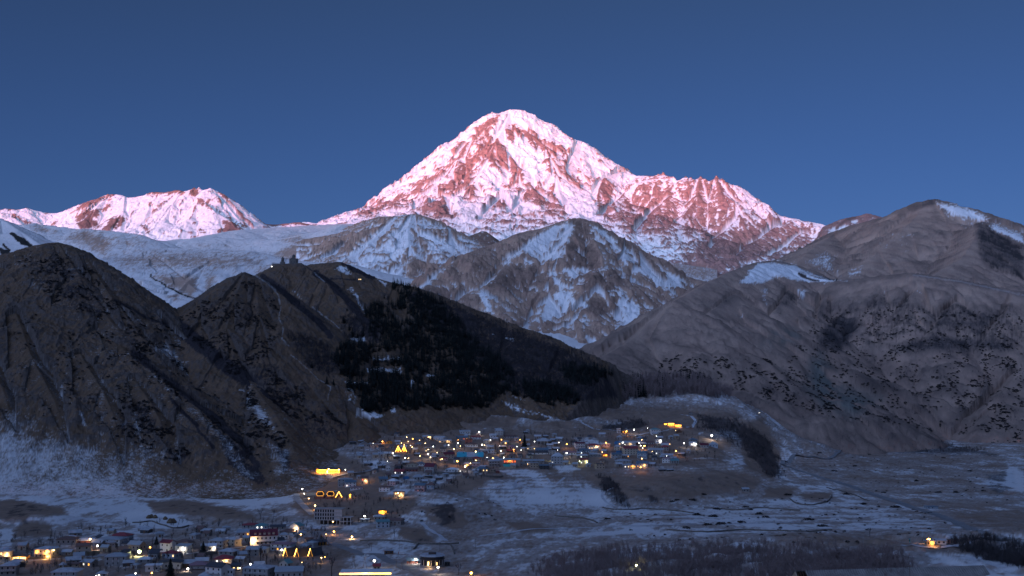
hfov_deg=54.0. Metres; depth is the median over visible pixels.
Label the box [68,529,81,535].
outbuilding
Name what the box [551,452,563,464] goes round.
house
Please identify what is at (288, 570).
house
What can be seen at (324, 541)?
stall row
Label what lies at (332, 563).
bare tree
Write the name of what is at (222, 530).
outbuilding
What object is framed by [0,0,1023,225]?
sky
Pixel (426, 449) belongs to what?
house
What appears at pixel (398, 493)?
house
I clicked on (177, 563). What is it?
house
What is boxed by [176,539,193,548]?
house
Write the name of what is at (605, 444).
house
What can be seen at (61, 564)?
house
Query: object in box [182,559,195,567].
outbuilding
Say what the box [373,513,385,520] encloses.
house
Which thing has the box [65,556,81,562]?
outbuilding
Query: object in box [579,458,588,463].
house
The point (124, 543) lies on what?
outbuilding
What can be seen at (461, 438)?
house
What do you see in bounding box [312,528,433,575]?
road
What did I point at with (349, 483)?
house
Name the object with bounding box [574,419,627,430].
path
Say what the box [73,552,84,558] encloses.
outbuilding
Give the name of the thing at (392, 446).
outbuilding
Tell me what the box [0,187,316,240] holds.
mountain
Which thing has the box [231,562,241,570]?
house
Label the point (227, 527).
outbuilding
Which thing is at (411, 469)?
house
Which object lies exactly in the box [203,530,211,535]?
outbuilding
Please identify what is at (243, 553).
outbuilding
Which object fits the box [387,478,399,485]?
house
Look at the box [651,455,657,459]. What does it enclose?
outbuilding
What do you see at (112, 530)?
outbuilding
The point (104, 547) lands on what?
outbuilding
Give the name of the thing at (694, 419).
road
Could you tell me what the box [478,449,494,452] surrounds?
house
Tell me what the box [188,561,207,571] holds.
house
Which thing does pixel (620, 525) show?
path
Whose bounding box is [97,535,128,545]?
house
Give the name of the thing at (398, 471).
house
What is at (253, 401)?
bushes
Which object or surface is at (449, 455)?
house
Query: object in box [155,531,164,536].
outbuilding
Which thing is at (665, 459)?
house
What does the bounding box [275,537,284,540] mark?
outbuilding
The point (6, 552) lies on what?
house
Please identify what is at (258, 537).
guest house
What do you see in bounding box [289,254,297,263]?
church
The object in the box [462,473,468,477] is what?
outbuilding
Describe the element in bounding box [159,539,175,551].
house
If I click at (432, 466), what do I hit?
house
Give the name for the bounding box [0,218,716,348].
hills
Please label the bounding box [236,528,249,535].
house
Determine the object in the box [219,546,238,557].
house
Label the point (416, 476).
house
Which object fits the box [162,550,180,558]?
house
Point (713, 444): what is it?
house
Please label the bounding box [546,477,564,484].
path
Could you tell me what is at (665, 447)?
house
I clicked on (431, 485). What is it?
house
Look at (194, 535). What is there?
outbuilding
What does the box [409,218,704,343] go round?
hill
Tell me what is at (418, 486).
house
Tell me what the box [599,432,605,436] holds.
outbuilding
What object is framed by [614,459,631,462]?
house
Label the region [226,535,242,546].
house
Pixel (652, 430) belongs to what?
house
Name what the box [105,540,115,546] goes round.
outbuilding
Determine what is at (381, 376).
pine forest
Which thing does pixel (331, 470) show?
lodge
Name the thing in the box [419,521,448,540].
path
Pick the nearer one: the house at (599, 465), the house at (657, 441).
the house at (599, 465)
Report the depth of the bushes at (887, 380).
2362.74 m
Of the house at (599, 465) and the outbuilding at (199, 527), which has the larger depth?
the house at (599, 465)
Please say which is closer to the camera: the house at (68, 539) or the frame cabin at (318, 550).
the frame cabin at (318, 550)
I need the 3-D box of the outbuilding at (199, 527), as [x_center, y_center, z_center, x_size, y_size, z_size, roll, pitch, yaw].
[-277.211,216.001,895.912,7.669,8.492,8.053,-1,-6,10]
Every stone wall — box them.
[28,555,84,559]
[84,551,99,554]
[132,520,188,528]
[194,550,217,556]
[360,539,458,544]
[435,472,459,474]
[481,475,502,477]
[554,515,597,522]
[602,507,693,512]
[666,529,831,532]
[704,507,799,510]
[789,495,831,504]
[826,487,869,500]
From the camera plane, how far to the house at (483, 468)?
1238.33 m
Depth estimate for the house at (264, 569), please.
661.40 m
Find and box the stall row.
[306,539,327,544]
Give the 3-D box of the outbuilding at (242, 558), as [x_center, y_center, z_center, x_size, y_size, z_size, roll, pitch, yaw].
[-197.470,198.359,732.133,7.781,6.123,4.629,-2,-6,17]
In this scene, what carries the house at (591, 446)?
on the ground
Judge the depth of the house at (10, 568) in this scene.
665.22 m
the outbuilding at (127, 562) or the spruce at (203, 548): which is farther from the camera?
the spruce at (203, 548)
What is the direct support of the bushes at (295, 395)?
on the hill at (315, 300)
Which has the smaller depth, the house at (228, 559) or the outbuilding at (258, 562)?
the outbuilding at (258, 562)
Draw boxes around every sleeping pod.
[315,491,324,498]
[326,491,335,498]
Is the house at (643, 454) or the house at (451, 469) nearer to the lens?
the house at (451, 469)
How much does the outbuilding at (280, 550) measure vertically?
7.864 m
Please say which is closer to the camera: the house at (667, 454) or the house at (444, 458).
the house at (444, 458)
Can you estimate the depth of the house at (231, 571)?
659.64 m
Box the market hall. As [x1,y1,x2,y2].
[457,452,483,458]
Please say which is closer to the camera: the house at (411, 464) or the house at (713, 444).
the house at (411, 464)
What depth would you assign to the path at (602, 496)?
1115.58 m
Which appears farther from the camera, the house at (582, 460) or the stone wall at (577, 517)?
the house at (582, 460)
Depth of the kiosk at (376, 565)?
693.67 m
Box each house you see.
[0,548,12,560]
[0,560,20,575]
[34,546,60,558]
[50,565,84,575]
[55,534,79,544]
[59,562,66,567]
[67,562,80,566]
[75,542,92,551]
[77,537,96,542]
[80,558,97,566]
[96,569,108,575]
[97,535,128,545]
[104,552,129,565]
[110,532,133,539]
[127,540,146,550]
[137,555,153,562]
[144,563,162,571]
[157,559,183,568]
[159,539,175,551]
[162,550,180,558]
[175,543,192,552]
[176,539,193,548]
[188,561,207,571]
[198,572,212,575]
[204,561,231,575]
[208,536,228,548]
[208,543,216,550]
[214,555,234,563]
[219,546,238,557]
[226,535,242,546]
[227,568,235,575]
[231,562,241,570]
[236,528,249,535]
[242,521,258,528]
[242,562,277,575]
[246,545,259,556]
[249,528,277,545]
[255,522,268,528]
[270,523,285,529]
[270,541,296,550]
[274,566,304,575]
[279,532,288,538]
[279,558,293,565]
[281,528,296,535]
[289,522,304,530]
[337,477,352,486]
[345,480,356,486]
[350,486,362,490]
[360,441,368,446]
[360,476,368,484]
[360,518,369,522]
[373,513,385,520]
[375,519,389,527]
[378,476,387,482]
[379,486,392,491]
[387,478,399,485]
[389,517,404,524]
[393,468,405,473]
[393,491,404,496]
[402,467,417,471]
[407,462,417,466]
[413,474,423,479]
[414,483,426,491]
[423,462,436,473]
[424,447,430,451]
[427,481,434,488]
[433,436,447,439]
[437,439,451,442]
[438,456,447,460]
[443,452,454,458]
[445,467,458,471]
[456,436,468,440]
[459,430,469,433]
[464,443,477,446]
[471,435,480,438]
[472,462,479,466]
[474,466,488,472]
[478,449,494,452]
[488,459,499,465]
[494,458,520,466]
[495,428,504,434]
[503,435,514,437]
[522,459,544,463]
[528,451,547,453]
[529,462,538,467]
[535,447,548,450]
[536,438,551,445]
[539,464,549,469]
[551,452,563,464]
[563,450,575,455]
[574,442,584,448]
[576,448,590,452]
[576,454,587,457]
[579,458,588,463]
[586,443,599,448]
[589,452,600,456]
[594,463,604,468]
[601,443,610,446]
[610,453,621,458]
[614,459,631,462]
[618,441,635,444]
[621,446,637,454]
[622,463,635,467]
[636,461,648,467]
[637,451,647,458]
[645,444,655,447]
[649,447,664,454]
[650,428,660,434]
[655,439,662,443]
[661,445,669,450]
[661,453,673,457]
[662,457,670,462]
[670,458,679,463]
[688,441,696,445]
[699,443,708,447]
[709,441,717,447]
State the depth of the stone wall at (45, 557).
731.05 m
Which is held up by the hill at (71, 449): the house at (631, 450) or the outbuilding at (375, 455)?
the outbuilding at (375, 455)
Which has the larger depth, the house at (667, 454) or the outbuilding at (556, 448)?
the outbuilding at (556, 448)
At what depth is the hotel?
947.22 m
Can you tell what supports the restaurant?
on the ground
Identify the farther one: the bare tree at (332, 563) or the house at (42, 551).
the house at (42, 551)
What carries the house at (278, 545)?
on the ground
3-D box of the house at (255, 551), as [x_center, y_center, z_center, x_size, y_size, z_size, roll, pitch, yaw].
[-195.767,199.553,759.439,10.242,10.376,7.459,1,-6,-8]
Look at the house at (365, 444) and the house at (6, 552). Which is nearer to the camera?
the house at (6, 552)
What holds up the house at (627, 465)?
on the ground
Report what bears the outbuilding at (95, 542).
on the ground
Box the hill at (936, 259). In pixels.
[580,199,1023,454]
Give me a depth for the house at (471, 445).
1414.96 m
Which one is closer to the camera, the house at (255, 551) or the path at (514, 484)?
the house at (255, 551)
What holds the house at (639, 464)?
on the ground
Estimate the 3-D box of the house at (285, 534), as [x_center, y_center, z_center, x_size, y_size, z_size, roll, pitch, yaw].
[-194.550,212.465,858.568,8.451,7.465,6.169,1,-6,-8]
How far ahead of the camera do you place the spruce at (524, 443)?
1413.05 m
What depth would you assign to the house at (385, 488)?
1114.29 m
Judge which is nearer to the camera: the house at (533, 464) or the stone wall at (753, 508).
the stone wall at (753, 508)
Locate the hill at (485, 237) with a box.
[469,231,498,244]
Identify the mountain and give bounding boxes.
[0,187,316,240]
[302,109,824,276]
[815,214,881,239]
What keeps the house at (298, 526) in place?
on the ground
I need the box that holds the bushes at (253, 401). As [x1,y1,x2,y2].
[18,251,288,471]
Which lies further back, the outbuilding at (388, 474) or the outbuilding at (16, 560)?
the outbuilding at (388, 474)
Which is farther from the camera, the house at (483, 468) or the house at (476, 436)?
the house at (476, 436)
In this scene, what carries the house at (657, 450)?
on the ground
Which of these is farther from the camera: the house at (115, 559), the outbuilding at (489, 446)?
the outbuilding at (489, 446)
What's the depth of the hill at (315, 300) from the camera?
1668.16 m
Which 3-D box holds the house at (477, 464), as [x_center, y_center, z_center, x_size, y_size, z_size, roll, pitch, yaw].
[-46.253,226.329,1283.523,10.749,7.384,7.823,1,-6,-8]
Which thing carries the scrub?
on the ground
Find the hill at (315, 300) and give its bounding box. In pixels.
[174,262,646,449]
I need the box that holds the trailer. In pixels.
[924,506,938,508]
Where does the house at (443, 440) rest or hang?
on the ground
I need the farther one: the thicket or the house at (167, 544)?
the house at (167, 544)
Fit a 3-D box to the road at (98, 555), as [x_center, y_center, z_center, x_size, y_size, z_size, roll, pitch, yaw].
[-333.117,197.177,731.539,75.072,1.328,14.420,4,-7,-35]
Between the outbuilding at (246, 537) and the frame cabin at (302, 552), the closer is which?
the frame cabin at (302, 552)
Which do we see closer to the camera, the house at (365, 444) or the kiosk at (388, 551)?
the kiosk at (388, 551)
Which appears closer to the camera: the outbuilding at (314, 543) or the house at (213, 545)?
the house at (213, 545)
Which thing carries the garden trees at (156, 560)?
on the ground
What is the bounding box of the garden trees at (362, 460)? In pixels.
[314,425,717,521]
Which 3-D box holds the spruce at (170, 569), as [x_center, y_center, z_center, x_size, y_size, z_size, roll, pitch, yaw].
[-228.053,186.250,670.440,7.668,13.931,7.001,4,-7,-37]
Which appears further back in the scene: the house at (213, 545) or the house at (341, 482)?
the house at (341, 482)
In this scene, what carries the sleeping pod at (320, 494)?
on the hill at (71, 449)
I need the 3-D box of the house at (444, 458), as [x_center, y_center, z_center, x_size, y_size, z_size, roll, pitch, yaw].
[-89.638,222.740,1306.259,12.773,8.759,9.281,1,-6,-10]
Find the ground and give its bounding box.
[0,384,1023,575]
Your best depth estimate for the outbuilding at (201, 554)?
739.75 m
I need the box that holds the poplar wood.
[621,368,733,401]
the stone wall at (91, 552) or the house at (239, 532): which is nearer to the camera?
the stone wall at (91, 552)
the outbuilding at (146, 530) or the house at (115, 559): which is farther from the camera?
the outbuilding at (146, 530)
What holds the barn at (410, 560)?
on the ground
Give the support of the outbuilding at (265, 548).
on the ground
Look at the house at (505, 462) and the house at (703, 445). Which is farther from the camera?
the house at (703, 445)
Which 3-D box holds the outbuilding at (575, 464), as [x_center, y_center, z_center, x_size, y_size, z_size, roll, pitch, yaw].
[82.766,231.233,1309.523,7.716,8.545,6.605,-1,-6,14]
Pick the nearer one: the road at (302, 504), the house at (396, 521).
the house at (396, 521)
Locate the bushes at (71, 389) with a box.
[2,288,172,436]
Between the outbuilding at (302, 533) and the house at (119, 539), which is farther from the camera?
the outbuilding at (302, 533)
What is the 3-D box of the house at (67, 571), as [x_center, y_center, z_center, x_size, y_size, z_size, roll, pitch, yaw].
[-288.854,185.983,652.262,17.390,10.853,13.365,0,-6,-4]
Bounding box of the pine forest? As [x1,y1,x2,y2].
[330,277,613,412]
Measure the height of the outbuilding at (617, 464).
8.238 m
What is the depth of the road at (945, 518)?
1103.03 m
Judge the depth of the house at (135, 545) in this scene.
780.39 m
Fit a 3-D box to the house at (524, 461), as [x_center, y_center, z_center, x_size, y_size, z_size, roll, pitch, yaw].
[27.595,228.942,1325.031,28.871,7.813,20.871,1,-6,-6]
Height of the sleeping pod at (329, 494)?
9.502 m
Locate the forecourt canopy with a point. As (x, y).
(347, 572)
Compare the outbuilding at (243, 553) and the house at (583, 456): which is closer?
the outbuilding at (243, 553)
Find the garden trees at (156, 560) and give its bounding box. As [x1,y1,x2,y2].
[0,516,331,574]
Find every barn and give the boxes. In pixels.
[406,557,418,563]
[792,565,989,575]
[933,538,946,544]
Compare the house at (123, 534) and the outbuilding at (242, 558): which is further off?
the house at (123, 534)
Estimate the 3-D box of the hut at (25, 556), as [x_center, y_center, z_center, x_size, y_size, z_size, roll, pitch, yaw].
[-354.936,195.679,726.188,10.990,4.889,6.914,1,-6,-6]
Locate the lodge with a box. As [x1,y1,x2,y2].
[316,467,341,473]
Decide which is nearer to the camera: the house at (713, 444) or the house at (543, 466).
the house at (543, 466)
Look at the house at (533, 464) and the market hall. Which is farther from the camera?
the market hall
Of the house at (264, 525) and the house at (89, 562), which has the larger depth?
the house at (264, 525)
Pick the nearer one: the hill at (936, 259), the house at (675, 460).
the house at (675, 460)
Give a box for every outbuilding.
[9,558,25,566]
[16,542,29,549]
[61,549,73,554]
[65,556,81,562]
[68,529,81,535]
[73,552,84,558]
[92,539,105,546]
[100,544,111,551]
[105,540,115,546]
[106,528,116,533]
[118,546,131,551]
[120,549,130,555]
[121,540,129,545]
[122,559,134,566]
[130,563,140,568]
[140,527,152,533]
[147,549,161,557]
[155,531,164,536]
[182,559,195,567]
[189,532,200,538]
[195,557,209,561]
[196,525,206,531]
[196,553,206,556]
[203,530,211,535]
[215,528,226,533]
[222,525,230,530]
[235,556,246,561]
[237,551,247,556]
[243,535,249,540]
[254,561,264,563]
[260,546,269,552]
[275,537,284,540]
[278,546,289,553]
[298,530,305,536]
[299,543,311,548]
[306,540,317,546]
[311,526,321,531]
[347,471,353,475]
[364,461,372,465]
[372,453,378,457]
[372,468,379,473]
[377,445,383,449]
[385,472,391,477]
[389,444,396,448]
[425,470,431,474]
[435,476,442,479]
[453,457,459,462]
[455,443,461,447]
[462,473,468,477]
[486,445,493,448]
[552,447,559,450]
[556,437,563,441]
[572,462,578,466]
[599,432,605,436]
[614,462,622,466]
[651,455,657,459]
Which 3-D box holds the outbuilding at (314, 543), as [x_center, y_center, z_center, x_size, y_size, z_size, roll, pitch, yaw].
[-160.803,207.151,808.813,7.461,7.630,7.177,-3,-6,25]
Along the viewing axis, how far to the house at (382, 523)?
931.00 m
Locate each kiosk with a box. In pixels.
[372,563,380,568]
[384,549,393,554]
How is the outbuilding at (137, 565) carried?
on the ground
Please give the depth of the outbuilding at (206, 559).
718.78 m
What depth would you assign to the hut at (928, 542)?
581.10 m
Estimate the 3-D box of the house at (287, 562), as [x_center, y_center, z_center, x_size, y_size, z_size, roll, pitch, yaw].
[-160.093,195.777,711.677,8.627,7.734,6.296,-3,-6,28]
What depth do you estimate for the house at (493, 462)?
1288.41 m
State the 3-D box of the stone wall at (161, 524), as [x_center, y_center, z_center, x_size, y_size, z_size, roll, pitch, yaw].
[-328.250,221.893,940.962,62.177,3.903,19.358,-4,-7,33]
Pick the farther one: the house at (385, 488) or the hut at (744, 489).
the hut at (744, 489)
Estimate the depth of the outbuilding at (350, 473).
1206.79 m
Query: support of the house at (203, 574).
on the ground
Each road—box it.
[0,554,105,562]
[161,545,249,555]
[293,469,372,514]
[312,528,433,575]
[625,415,696,435]
[780,449,1023,546]
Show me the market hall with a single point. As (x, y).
(468, 455)
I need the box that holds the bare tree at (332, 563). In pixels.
[329,555,338,575]
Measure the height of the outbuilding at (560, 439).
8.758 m
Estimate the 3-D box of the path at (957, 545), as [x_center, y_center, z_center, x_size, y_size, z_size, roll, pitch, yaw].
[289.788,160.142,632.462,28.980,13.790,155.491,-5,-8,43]
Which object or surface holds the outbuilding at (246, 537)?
on the ground
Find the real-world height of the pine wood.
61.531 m
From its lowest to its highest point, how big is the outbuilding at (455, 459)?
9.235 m
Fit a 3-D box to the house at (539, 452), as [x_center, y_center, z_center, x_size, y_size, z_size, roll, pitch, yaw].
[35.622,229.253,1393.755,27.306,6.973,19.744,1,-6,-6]
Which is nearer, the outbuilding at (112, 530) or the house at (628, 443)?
the outbuilding at (112, 530)
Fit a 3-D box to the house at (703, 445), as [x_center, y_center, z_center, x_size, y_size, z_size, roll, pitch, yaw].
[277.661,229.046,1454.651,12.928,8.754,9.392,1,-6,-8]
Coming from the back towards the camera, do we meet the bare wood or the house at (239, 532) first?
the bare wood
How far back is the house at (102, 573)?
664.91 m
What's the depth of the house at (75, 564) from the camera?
700.16 m
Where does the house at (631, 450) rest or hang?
on the ground
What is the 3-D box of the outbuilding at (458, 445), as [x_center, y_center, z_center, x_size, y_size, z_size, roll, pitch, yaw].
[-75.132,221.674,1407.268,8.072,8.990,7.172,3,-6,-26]
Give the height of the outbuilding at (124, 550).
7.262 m
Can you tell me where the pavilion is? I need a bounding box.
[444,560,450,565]
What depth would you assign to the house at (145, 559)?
722.19 m
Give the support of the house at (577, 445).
on the ground
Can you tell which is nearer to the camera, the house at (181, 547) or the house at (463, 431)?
the house at (181, 547)
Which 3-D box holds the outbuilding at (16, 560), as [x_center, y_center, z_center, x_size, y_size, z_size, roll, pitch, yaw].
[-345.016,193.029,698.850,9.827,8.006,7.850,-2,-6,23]
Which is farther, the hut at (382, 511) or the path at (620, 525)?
the hut at (382, 511)
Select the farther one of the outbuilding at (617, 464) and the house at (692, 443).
the house at (692, 443)
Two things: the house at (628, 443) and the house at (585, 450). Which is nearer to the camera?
the house at (585, 450)
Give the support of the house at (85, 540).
on the ground
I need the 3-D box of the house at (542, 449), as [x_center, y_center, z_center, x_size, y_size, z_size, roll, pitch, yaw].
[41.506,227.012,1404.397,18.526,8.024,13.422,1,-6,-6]
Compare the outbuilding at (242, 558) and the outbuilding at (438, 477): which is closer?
the outbuilding at (242, 558)
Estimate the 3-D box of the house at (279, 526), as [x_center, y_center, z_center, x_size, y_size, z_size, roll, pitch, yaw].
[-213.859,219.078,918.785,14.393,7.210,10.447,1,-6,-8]
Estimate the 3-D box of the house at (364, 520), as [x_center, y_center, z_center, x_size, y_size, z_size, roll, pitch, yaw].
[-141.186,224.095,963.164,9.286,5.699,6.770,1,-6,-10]
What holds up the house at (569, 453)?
on the ground
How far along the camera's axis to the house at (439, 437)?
1447.62 m
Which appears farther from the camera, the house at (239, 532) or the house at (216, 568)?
the house at (239, 532)
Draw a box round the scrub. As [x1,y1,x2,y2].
[598,413,1023,567]
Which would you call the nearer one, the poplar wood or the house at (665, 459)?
the house at (665, 459)
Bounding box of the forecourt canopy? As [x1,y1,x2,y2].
[339,569,392,575]
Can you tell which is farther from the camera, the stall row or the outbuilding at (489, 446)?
the outbuilding at (489, 446)
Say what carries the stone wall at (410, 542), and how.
on the ground
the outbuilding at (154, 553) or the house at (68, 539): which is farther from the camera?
the house at (68, 539)
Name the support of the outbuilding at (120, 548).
on the ground
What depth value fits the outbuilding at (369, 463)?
1252.55 m
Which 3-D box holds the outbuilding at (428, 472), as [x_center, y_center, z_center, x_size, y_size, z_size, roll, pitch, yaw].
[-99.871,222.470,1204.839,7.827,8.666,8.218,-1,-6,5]
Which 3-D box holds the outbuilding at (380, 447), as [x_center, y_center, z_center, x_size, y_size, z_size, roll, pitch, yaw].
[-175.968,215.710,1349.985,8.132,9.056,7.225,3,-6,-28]
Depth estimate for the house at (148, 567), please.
687.40 m
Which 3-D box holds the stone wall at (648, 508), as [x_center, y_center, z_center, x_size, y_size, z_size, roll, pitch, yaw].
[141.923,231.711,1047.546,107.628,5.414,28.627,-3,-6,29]
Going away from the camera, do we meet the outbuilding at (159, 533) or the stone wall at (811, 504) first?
the outbuilding at (159, 533)
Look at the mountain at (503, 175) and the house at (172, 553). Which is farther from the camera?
the mountain at (503, 175)
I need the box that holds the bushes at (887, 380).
[658,307,1023,442]
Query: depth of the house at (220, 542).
794.24 m
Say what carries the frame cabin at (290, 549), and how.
on the ground
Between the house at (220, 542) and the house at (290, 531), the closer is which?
the house at (220, 542)
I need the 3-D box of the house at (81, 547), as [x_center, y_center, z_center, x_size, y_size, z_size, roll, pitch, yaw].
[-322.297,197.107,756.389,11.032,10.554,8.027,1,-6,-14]
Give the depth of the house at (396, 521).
941.20 m
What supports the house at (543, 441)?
on the ground
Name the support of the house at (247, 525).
on the ground
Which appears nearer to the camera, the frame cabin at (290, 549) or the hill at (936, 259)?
the frame cabin at (290, 549)
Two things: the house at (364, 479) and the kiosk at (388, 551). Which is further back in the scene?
the house at (364, 479)
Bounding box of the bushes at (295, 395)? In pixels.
[179,274,346,424]
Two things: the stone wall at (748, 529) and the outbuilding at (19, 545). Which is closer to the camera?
the outbuilding at (19, 545)
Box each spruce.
[165,557,175,575]
[201,541,206,551]
[521,433,526,446]
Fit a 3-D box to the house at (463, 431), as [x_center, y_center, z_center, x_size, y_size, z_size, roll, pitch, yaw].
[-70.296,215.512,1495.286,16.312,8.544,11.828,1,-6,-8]
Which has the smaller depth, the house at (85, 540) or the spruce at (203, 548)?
the spruce at (203, 548)
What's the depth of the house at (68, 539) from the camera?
797.12 m
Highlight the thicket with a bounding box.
[527,536,917,575]
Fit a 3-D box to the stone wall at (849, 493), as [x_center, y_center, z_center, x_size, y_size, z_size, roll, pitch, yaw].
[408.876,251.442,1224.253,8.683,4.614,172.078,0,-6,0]
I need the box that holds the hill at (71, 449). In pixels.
[0,242,341,499]
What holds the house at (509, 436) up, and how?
on the ground
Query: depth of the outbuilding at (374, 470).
1214.71 m
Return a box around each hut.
[11,554,30,559]
[378,509,386,513]
[741,487,749,491]
[923,540,934,545]
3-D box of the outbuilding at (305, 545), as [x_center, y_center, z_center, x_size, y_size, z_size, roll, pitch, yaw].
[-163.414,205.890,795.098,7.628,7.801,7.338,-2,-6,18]
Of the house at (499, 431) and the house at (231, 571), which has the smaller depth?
the house at (231, 571)
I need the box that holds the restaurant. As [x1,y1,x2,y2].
[419,552,444,568]
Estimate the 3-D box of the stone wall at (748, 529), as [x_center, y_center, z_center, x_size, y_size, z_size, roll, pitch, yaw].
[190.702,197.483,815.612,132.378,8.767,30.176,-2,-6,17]
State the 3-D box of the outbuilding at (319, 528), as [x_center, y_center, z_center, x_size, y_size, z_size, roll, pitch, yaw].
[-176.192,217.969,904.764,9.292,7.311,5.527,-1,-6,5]
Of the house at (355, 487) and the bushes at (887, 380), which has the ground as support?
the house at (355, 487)
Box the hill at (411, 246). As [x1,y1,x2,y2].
[296,214,486,278]
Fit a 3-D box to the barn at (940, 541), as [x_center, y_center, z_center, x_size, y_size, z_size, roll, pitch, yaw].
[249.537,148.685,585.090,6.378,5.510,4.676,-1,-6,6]
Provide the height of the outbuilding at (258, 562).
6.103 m
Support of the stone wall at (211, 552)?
on the ground
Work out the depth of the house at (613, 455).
1362.38 m
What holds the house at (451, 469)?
on the ground
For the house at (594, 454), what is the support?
on the ground
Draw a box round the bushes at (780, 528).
[327,454,1007,542]
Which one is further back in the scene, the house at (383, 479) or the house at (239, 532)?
the house at (383, 479)
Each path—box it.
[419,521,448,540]
[478,475,546,489]
[479,522,787,535]
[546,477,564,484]
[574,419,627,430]
[601,488,615,506]
[902,535,991,547]
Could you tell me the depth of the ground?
1083.31 m
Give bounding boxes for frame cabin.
[283,546,296,556]
[294,547,308,556]
[308,547,322,556]
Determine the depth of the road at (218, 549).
785.61 m
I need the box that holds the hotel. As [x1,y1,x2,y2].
[314,507,353,525]
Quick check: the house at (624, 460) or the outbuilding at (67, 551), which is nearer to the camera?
the outbuilding at (67, 551)
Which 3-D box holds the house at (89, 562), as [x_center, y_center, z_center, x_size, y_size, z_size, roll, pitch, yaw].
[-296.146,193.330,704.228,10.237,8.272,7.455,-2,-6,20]
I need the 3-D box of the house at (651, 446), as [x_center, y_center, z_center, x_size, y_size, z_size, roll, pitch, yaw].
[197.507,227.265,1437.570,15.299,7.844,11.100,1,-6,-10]

